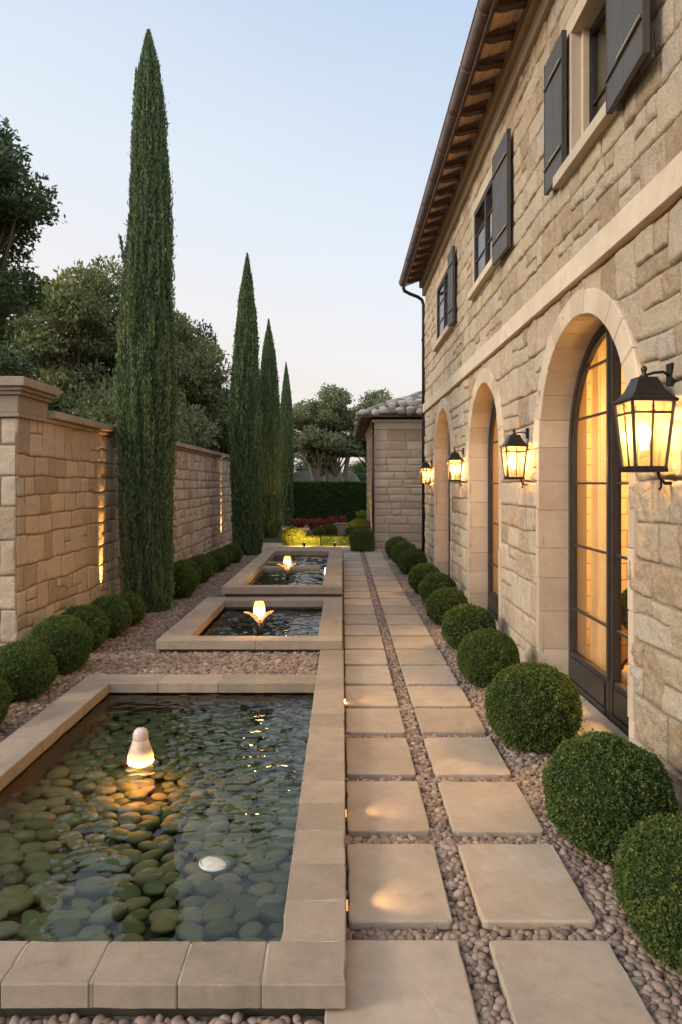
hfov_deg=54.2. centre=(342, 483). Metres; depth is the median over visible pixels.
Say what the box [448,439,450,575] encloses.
arched door
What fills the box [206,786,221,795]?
river stone
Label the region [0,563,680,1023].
gravel ground
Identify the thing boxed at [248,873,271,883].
river stone
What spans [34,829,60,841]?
river stone
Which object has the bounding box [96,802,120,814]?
river stone
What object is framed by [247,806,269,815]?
river stone
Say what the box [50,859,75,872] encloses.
river stone
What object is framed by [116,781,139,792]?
river stone
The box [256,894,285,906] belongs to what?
river stone
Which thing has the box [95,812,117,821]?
river stone
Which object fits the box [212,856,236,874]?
river stone
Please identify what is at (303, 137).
sky
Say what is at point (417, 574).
boxwood ball
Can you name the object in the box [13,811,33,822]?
river stone
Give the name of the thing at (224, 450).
broadleaf tree
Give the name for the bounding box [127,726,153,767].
glowing fountain
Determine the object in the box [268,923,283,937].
river stone
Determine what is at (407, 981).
paving slab
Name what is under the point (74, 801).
river stone
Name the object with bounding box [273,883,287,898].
river stone
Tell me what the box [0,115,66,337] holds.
oak tree
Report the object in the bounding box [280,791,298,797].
river stone
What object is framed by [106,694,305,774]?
pool water
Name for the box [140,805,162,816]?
river stone
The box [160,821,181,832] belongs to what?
river stone
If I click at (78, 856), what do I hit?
river stone
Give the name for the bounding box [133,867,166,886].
river stone
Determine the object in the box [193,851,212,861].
river stone
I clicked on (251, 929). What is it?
river stone
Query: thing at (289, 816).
river stone
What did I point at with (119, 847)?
river stone
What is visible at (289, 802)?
river stone
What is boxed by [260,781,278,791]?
river stone
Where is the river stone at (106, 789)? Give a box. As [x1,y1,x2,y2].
[91,783,116,795]
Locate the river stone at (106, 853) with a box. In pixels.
[87,849,118,858]
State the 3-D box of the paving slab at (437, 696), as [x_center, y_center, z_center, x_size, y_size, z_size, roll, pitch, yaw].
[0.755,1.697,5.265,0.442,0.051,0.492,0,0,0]
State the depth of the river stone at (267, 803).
3.82 m
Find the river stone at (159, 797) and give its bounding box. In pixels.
[151,793,167,801]
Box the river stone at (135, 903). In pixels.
[125,897,150,913]
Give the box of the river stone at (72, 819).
[55,812,82,827]
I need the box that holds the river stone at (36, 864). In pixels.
[23,856,55,874]
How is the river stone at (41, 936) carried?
in the reflecting pool at (299, 968)
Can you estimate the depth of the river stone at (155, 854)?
3.29 m
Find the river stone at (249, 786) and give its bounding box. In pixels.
[240,782,260,791]
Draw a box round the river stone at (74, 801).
[69,797,84,805]
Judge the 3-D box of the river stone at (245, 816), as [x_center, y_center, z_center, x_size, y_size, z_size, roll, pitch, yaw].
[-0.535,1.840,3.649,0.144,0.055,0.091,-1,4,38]
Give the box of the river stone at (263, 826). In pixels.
[252,820,273,832]
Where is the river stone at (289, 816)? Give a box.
[277,812,297,822]
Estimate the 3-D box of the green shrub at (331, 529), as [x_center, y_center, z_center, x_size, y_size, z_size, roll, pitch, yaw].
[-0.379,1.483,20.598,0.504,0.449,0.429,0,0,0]
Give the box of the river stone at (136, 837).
[125,830,152,844]
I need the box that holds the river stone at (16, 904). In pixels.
[1,892,35,915]
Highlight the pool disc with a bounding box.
[199,855,230,873]
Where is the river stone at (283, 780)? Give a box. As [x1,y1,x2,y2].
[274,775,293,785]
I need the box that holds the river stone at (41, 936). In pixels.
[25,930,55,941]
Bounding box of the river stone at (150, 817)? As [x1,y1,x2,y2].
[141,814,159,821]
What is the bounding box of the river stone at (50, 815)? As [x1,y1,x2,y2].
[33,812,55,820]
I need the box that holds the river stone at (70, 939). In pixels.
[57,936,78,941]
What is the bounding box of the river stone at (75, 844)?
[67,838,87,850]
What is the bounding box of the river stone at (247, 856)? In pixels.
[236,848,265,863]
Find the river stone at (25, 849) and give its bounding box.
[19,842,42,856]
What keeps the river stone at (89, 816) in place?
in the reflecting pool at (299, 968)
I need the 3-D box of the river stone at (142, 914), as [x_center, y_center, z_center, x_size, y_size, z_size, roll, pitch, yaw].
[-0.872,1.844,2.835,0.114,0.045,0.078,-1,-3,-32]
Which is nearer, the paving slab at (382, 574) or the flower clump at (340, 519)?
the paving slab at (382, 574)
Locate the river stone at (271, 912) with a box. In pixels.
[259,902,284,923]
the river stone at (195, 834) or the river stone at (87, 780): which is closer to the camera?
the river stone at (195, 834)
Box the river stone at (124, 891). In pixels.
[108,882,140,901]
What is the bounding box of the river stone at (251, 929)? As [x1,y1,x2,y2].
[239,921,262,938]
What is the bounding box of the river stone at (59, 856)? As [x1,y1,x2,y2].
[49,853,67,859]
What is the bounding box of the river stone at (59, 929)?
[43,918,81,941]
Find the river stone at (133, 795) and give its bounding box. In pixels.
[123,789,147,801]
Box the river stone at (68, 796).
[61,791,82,800]
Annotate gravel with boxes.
[0,676,84,741]
[0,1011,322,1023]
[57,649,319,678]
[96,551,262,650]
[339,551,487,701]
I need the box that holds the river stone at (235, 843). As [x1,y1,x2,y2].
[222,836,245,850]
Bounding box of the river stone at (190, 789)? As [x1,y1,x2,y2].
[175,785,199,793]
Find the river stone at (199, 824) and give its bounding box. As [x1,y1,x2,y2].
[182,821,210,833]
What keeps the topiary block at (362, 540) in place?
on the gravel ground
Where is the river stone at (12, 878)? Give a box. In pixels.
[2,871,24,885]
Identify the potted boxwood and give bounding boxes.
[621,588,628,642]
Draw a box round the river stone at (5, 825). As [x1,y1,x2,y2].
[0,819,10,832]
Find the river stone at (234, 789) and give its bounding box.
[225,784,244,794]
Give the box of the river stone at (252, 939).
[239,937,264,941]
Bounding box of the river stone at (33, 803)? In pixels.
[27,799,45,806]
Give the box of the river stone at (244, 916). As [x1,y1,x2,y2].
[233,906,260,924]
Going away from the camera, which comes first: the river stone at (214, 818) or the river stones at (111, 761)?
the river stone at (214, 818)
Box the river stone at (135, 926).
[118,919,145,935]
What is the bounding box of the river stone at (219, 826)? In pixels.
[205,821,229,832]
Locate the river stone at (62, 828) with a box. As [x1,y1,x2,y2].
[53,824,70,833]
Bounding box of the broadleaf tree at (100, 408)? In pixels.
[56,386,194,445]
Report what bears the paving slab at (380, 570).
on the gravel ground
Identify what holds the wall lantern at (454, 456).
attached to the stone house
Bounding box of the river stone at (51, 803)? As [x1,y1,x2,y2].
[43,797,65,810]
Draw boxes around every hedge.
[293,480,366,523]
[304,535,320,544]
[321,534,349,545]
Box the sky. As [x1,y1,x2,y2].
[0,0,477,472]
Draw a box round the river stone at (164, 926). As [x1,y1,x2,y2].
[150,918,176,934]
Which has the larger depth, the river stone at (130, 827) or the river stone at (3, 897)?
the river stone at (130, 827)
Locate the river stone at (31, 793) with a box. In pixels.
[21,787,41,800]
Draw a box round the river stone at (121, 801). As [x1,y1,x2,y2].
[113,798,129,805]
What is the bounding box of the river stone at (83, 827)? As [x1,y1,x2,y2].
[72,822,93,832]
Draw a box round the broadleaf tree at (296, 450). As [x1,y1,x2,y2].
[279,415,298,461]
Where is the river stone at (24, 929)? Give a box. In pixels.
[17,921,47,940]
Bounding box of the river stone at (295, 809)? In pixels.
[290,806,298,813]
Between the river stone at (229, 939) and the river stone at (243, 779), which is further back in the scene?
the river stone at (243, 779)
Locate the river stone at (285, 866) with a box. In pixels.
[279,862,290,871]
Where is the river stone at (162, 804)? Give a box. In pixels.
[150,801,167,807]
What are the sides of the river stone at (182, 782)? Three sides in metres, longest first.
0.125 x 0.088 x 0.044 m
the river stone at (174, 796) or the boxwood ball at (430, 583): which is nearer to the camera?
the river stone at (174, 796)
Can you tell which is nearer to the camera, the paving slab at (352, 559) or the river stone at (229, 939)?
the river stone at (229, 939)
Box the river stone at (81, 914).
[63,908,91,921]
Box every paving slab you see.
[324,940,478,1023]
[343,552,359,554]
[343,555,360,557]
[343,558,361,560]
[343,561,362,563]
[343,564,363,568]
[343,568,364,571]
[343,572,365,575]
[344,576,366,580]
[344,581,367,585]
[344,586,369,591]
[344,592,370,598]
[344,599,372,605]
[344,606,374,614]
[344,615,377,624]
[344,625,380,636]
[344,636,383,649]
[344,650,387,665]
[345,666,392,685]
[345,686,398,708]
[345,709,404,735]
[346,738,415,778]
[346,781,429,836]
[347,844,452,928]
[364,552,382,554]
[365,555,383,557]
[366,558,385,560]
[367,561,387,563]
[368,564,389,567]
[369,568,391,571]
[371,572,394,575]
[372,576,396,580]
[374,581,399,586]
[375,586,402,591]
[377,592,406,598]
[379,599,410,606]
[382,606,417,614]
[384,615,423,624]
[388,625,429,636]
[391,636,437,650]
[396,650,446,665]
[401,666,457,685]
[407,686,470,708]
[415,708,486,735]
[424,737,510,778]
[438,782,543,836]
[458,844,595,928]
[489,940,655,1023]
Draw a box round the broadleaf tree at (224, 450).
[211,445,230,454]
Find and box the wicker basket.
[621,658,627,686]
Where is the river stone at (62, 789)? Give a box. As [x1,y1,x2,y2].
[48,787,72,792]
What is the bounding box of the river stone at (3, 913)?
[0,904,7,921]
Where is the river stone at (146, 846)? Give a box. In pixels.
[138,841,157,851]
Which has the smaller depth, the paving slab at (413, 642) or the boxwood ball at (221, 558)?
the paving slab at (413, 642)
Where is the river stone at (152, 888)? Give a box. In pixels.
[142,881,165,895]
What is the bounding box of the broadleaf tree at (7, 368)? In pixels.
[0,336,59,411]
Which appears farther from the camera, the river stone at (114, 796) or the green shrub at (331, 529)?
the green shrub at (331, 529)
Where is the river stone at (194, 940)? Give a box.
[185,938,203,943]
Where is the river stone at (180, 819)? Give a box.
[162,813,186,826]
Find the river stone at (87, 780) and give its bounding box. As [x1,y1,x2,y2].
[77,779,94,784]
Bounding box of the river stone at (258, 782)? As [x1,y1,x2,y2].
[255,779,270,784]
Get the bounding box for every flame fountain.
[244,601,273,635]
[277,556,295,583]
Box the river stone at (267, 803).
[255,800,273,808]
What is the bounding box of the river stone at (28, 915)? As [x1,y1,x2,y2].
[21,910,39,923]
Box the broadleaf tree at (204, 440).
[106,370,219,448]
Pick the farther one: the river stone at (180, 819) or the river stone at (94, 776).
the river stone at (94, 776)
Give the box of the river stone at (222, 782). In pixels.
[213,778,233,787]
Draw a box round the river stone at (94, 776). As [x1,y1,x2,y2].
[84,771,106,781]
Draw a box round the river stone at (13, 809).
[7,804,31,815]
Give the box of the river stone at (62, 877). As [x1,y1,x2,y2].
[50,870,73,883]
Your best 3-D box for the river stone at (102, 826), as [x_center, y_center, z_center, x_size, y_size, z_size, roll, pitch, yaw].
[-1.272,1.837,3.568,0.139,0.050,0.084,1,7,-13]
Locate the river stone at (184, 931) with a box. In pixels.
[175,922,204,940]
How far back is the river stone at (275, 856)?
3.28 m
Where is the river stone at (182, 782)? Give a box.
[177,779,194,786]
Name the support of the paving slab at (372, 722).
on the gravel ground
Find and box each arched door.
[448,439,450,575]
[486,401,498,620]
[568,324,628,736]
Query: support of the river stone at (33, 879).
in the reflecting pool at (299, 968)
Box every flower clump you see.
[290,518,306,527]
[306,518,321,529]
[318,517,334,527]
[329,515,346,525]
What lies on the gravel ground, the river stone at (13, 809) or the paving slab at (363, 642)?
the paving slab at (363, 642)
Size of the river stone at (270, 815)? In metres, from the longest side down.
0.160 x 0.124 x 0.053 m
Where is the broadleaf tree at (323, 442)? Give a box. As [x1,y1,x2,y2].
[292,382,365,481]
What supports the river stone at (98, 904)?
in the reflecting pool at (299, 968)
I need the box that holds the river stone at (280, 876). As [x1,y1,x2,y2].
[266,870,289,884]
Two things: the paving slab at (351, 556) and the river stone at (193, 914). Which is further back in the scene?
the paving slab at (351, 556)
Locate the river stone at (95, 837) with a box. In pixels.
[85,833,105,843]
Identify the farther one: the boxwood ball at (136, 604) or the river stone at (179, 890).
the boxwood ball at (136, 604)
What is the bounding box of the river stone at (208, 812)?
[204,807,221,816]
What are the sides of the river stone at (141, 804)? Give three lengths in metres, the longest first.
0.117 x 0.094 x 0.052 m
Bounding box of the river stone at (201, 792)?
[190,789,207,797]
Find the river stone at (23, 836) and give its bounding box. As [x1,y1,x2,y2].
[13,830,36,843]
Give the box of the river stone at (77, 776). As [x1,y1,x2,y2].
[69,772,85,780]
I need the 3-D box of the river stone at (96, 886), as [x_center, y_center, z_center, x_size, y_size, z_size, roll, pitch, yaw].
[-1.127,1.834,3.027,0.166,0.071,0.113,0,0,-21]
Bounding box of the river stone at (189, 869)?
[183,862,211,875]
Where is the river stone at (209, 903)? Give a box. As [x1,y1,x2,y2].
[201,897,226,910]
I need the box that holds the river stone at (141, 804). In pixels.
[132,801,146,807]
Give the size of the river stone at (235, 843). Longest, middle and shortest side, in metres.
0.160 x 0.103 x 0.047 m
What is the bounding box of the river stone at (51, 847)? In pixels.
[41,841,61,853]
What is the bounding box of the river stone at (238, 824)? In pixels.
[229,821,251,831]
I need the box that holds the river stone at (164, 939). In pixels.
[149,937,177,940]
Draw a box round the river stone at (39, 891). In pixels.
[27,881,62,904]
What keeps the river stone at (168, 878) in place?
in the reflecting pool at (299, 968)
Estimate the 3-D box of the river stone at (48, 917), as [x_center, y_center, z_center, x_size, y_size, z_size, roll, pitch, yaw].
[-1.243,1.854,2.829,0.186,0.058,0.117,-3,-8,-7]
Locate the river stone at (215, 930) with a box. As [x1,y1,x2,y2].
[202,919,238,940]
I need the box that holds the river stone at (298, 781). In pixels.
[295,776,302,784]
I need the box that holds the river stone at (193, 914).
[179,906,204,924]
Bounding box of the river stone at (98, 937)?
[87,933,112,942]
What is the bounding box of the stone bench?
[282,528,309,535]
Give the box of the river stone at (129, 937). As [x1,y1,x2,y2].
[114,933,144,941]
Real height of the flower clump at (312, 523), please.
0.466 m
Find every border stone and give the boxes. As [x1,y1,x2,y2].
[317,665,343,673]
[318,657,343,665]
[319,650,343,656]
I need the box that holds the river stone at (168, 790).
[164,785,179,794]
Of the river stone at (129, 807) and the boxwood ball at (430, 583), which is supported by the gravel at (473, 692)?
the boxwood ball at (430, 583)
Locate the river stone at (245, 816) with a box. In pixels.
[234,812,252,825]
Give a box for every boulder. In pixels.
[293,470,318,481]
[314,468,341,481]
[342,470,360,481]
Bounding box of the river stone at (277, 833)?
[270,828,294,841]
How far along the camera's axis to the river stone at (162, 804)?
3.82 m
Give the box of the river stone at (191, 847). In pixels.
[182,841,203,853]
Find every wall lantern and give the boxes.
[419,459,431,487]
[446,448,463,486]
[500,428,528,487]
[611,363,678,490]
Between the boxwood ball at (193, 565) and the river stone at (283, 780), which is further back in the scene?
the boxwood ball at (193, 565)
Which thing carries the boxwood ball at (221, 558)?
on the gravel at (147, 631)
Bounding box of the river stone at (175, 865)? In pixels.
[160,859,183,872]
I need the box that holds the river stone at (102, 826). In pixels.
[91,819,117,833]
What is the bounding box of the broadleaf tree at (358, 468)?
[342,458,366,481]
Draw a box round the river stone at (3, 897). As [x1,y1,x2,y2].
[0,894,13,903]
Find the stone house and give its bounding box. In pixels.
[399,0,681,816]
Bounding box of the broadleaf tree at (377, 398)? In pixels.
[350,387,394,467]
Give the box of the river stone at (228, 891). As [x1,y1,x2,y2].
[214,883,243,901]
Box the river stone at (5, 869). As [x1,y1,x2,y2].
[0,864,19,876]
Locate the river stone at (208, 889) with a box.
[195,880,222,898]
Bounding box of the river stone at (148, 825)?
[135,820,159,830]
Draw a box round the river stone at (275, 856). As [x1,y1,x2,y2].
[265,849,288,863]
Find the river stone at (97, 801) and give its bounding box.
[88,796,113,806]
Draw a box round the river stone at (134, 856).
[117,849,142,868]
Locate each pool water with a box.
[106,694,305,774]
[204,609,321,635]
[250,555,327,584]
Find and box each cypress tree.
[111,29,180,612]
[225,253,265,555]
[259,319,282,537]
[279,363,294,525]
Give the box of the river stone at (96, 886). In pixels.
[74,876,112,896]
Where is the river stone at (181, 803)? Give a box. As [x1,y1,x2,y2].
[170,799,188,808]
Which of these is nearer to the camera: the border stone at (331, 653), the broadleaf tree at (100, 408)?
the border stone at (331, 653)
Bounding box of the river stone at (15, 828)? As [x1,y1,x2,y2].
[8,822,24,834]
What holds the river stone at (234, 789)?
in the reflecting pool at (299, 968)
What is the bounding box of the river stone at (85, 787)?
[75,781,96,792]
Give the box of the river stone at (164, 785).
[161,781,174,788]
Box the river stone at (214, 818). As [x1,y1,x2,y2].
[208,814,227,823]
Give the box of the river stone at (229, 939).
[215,937,238,941]
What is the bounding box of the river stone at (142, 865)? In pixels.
[130,859,158,877]
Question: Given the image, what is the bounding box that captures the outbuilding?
[353,391,425,548]
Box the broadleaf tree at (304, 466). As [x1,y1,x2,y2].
[293,460,341,472]
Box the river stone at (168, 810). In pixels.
[159,806,180,823]
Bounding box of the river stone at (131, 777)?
[114,774,137,784]
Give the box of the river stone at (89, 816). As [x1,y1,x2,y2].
[80,811,97,822]
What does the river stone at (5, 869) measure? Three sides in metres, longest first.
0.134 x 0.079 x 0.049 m
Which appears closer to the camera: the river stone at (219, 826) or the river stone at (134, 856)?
the river stone at (134, 856)
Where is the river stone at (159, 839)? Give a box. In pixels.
[153,835,173,843]
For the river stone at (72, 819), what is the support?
in the reflecting pool at (299, 968)
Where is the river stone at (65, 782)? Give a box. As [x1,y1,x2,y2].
[51,778,72,787]
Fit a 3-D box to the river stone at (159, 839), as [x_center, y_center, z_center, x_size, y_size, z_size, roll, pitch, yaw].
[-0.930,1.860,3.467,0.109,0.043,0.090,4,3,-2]
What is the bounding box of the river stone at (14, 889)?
[0,885,29,894]
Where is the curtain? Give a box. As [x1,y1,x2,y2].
[590,338,605,670]
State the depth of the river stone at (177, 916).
2.81 m
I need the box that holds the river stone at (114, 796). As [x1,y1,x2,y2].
[110,793,124,800]
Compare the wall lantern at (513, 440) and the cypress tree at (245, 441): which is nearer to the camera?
the wall lantern at (513, 440)
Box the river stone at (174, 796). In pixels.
[167,791,190,803]
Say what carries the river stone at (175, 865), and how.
in the reflecting pool at (299, 968)
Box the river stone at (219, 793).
[213,790,231,797]
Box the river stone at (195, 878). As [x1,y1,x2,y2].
[186,873,211,889]
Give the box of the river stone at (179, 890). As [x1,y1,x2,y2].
[164,879,192,901]
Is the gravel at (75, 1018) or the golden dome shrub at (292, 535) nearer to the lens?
the gravel at (75, 1018)
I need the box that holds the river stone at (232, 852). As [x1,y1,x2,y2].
[216,849,238,857]
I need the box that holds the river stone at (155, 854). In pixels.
[141,849,163,860]
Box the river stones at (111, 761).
[50,710,310,782]
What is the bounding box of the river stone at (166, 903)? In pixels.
[149,897,175,911]
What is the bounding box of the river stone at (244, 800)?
[229,795,252,806]
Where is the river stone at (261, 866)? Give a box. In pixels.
[249,859,276,872]
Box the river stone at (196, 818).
[184,815,209,826]
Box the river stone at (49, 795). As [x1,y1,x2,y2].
[44,792,62,798]
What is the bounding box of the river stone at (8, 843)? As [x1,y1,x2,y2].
[0,837,20,850]
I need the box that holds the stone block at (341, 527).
[334,523,346,534]
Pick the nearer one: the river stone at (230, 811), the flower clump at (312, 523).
the river stone at (230, 811)
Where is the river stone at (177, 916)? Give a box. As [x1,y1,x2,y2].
[148,909,183,925]
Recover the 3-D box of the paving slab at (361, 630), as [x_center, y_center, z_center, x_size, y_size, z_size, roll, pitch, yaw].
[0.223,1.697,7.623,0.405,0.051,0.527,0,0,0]
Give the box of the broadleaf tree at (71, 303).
[0,254,199,413]
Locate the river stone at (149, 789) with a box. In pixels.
[141,785,155,793]
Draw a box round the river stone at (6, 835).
[0,833,13,837]
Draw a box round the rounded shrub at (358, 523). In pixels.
[344,518,370,539]
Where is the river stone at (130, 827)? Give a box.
[118,824,135,831]
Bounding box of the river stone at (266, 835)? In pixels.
[253,832,271,840]
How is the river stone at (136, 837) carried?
in the reflecting pool at (299, 968)
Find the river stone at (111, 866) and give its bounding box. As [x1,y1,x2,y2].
[99,855,130,876]
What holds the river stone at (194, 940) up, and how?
in the reflecting pool at (299, 968)
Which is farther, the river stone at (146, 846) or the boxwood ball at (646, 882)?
the river stone at (146, 846)
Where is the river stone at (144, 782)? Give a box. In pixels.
[136,778,154,788]
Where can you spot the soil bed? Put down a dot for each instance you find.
(278, 539)
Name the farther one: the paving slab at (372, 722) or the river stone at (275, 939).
the paving slab at (372, 722)
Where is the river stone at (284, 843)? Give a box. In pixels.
[272,836,294,852]
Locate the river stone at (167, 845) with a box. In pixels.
[157,840,174,852]
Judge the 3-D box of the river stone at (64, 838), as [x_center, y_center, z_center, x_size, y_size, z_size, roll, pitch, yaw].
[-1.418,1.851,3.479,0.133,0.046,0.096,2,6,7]
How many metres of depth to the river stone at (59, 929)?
2.72 m
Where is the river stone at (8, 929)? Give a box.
[0,921,19,940]
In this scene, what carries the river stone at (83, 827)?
in the reflecting pool at (299, 968)
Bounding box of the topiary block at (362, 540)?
[350,528,374,551]
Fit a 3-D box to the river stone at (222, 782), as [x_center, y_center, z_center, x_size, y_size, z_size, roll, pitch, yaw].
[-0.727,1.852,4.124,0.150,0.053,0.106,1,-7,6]
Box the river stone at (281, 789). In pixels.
[277,786,298,793]
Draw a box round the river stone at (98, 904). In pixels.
[90,896,121,913]
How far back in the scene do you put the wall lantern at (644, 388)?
3.32 m
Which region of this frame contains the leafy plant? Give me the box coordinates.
[356,510,366,518]
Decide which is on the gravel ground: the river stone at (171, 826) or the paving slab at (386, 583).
the paving slab at (386, 583)
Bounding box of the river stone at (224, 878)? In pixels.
[214,873,241,884]
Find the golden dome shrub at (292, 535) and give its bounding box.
[280,526,304,544]
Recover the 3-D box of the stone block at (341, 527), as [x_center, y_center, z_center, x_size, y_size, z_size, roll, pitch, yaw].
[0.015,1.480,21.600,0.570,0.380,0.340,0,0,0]
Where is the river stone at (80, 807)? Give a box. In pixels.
[72,801,95,815]
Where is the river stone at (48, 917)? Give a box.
[27,910,65,923]
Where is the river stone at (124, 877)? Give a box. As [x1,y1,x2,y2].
[108,873,131,883]
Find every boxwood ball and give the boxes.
[0,639,59,702]
[0,678,13,723]
[26,614,94,674]
[60,604,110,651]
[89,595,133,637]
[116,591,146,626]
[172,562,198,598]
[177,559,201,583]
[188,555,212,582]
[199,554,217,575]
[206,550,228,571]
[214,547,233,566]
[223,544,242,562]
[312,526,325,535]
[384,536,406,558]
[390,541,416,563]
[396,548,427,574]
[407,562,440,592]
[417,572,456,602]
[425,587,468,624]
[441,602,496,650]
[455,628,519,687]
[482,661,585,754]
[537,727,679,866]
[609,811,681,975]
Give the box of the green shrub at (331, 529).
[324,524,337,534]
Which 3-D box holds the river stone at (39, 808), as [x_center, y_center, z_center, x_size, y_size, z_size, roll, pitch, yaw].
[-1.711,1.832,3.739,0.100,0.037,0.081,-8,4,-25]
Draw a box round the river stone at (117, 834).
[106,827,130,840]
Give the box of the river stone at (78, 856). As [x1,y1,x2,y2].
[66,847,95,865]
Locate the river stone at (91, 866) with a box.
[79,857,105,874]
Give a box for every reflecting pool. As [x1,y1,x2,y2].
[0,674,345,1015]
[156,597,341,652]
[221,547,341,596]
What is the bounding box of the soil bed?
[263,524,350,542]
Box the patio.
[261,543,384,550]
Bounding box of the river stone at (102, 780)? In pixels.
[95,777,115,784]
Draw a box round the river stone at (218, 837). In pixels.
[204,832,226,842]
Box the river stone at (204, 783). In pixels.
[195,779,212,788]
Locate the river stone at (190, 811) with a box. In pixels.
[180,805,201,817]
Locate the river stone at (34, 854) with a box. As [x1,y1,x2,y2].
[24,851,49,861]
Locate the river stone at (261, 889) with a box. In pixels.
[248,882,274,897]
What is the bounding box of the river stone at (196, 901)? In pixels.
[179,896,207,909]
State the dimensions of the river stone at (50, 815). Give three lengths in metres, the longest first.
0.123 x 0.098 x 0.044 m
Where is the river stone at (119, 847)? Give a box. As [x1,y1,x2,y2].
[111,844,133,851]
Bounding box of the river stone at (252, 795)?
[239,791,256,800]
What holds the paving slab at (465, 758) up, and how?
on the gravel ground
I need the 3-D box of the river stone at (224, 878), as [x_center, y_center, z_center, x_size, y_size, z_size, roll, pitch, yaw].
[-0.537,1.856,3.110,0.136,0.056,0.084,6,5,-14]
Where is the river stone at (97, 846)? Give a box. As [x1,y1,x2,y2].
[86,842,109,850]
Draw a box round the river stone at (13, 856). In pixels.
[0,849,23,865]
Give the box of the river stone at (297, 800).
[295,796,299,806]
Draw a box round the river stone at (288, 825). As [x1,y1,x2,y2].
[275,820,296,831]
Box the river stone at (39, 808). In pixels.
[29,804,46,813]
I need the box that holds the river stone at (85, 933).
[76,925,110,940]
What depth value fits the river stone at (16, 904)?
2.90 m
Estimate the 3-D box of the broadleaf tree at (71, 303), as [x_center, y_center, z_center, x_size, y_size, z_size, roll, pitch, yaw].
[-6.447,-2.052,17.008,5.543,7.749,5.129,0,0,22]
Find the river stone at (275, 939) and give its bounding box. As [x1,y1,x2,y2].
[267,937,281,943]
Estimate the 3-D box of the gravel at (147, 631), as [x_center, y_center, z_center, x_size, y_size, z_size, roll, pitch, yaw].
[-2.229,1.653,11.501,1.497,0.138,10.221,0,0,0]
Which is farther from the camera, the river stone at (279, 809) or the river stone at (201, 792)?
the river stone at (201, 792)
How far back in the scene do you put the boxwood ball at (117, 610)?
6.91 m
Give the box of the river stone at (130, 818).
[117,812,141,824]
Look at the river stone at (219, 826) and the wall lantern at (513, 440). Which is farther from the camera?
the wall lantern at (513, 440)
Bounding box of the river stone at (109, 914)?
[89,902,127,926]
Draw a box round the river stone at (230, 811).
[222,803,247,817]
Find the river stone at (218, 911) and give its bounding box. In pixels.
[202,903,233,923]
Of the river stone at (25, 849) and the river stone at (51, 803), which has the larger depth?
the river stone at (51, 803)
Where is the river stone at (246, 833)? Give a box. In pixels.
[227,828,252,839]
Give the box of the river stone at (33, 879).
[26,872,50,886]
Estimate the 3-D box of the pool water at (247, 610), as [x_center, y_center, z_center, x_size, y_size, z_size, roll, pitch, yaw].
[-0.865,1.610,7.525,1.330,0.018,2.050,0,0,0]
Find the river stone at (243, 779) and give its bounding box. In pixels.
[233,776,253,783]
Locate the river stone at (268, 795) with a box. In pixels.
[257,790,280,800]
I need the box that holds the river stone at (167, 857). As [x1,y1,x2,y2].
[161,851,187,863]
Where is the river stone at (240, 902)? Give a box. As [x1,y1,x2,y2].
[227,894,259,917]
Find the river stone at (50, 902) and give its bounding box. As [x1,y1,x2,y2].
[40,895,62,911]
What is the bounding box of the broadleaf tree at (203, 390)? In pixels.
[88,308,231,444]
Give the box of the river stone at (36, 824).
[23,818,56,831]
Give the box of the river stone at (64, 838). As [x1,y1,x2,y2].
[58,831,82,845]
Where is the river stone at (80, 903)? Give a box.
[67,898,92,909]
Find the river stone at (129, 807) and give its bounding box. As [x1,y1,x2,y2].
[117,803,140,815]
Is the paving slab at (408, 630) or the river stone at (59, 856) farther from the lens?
the paving slab at (408, 630)
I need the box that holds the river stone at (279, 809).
[271,805,289,814]
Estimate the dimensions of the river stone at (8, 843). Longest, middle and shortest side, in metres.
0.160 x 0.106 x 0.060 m
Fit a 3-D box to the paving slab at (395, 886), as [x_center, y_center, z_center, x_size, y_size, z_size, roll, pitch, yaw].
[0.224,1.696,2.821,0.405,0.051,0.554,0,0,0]
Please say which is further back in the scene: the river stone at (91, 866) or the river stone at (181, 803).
the river stone at (181, 803)
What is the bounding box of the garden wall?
[0,376,232,645]
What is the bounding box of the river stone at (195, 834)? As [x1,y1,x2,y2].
[181,828,208,843]
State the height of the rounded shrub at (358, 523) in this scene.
0.685 m
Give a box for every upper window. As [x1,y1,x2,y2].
[437,270,447,338]
[474,179,491,282]
[590,2,605,122]
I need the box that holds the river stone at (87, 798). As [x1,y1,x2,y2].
[84,793,105,801]
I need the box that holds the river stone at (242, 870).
[228,863,255,876]
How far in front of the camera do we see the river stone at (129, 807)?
3.74 m
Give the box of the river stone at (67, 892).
[57,886,76,898]
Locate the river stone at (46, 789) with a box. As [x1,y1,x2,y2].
[38,785,56,795]
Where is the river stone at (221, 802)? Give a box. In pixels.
[209,797,231,808]
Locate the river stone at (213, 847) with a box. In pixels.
[202,840,225,854]
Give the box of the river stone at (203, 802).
[187,796,211,809]
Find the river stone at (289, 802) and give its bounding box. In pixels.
[272,796,295,808]
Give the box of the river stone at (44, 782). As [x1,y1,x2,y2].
[38,779,51,786]
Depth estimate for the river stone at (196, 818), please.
3.64 m
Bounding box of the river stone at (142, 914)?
[124,908,150,921]
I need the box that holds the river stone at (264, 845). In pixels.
[244,837,271,852]
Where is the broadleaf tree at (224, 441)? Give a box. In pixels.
[173,311,229,451]
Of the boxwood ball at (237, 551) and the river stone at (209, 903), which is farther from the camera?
the boxwood ball at (237, 551)
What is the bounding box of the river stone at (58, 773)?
[46,767,68,780]
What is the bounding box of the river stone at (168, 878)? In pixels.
[160,872,184,885]
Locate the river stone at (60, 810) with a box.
[50,805,71,815]
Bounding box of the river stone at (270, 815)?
[253,809,277,822]

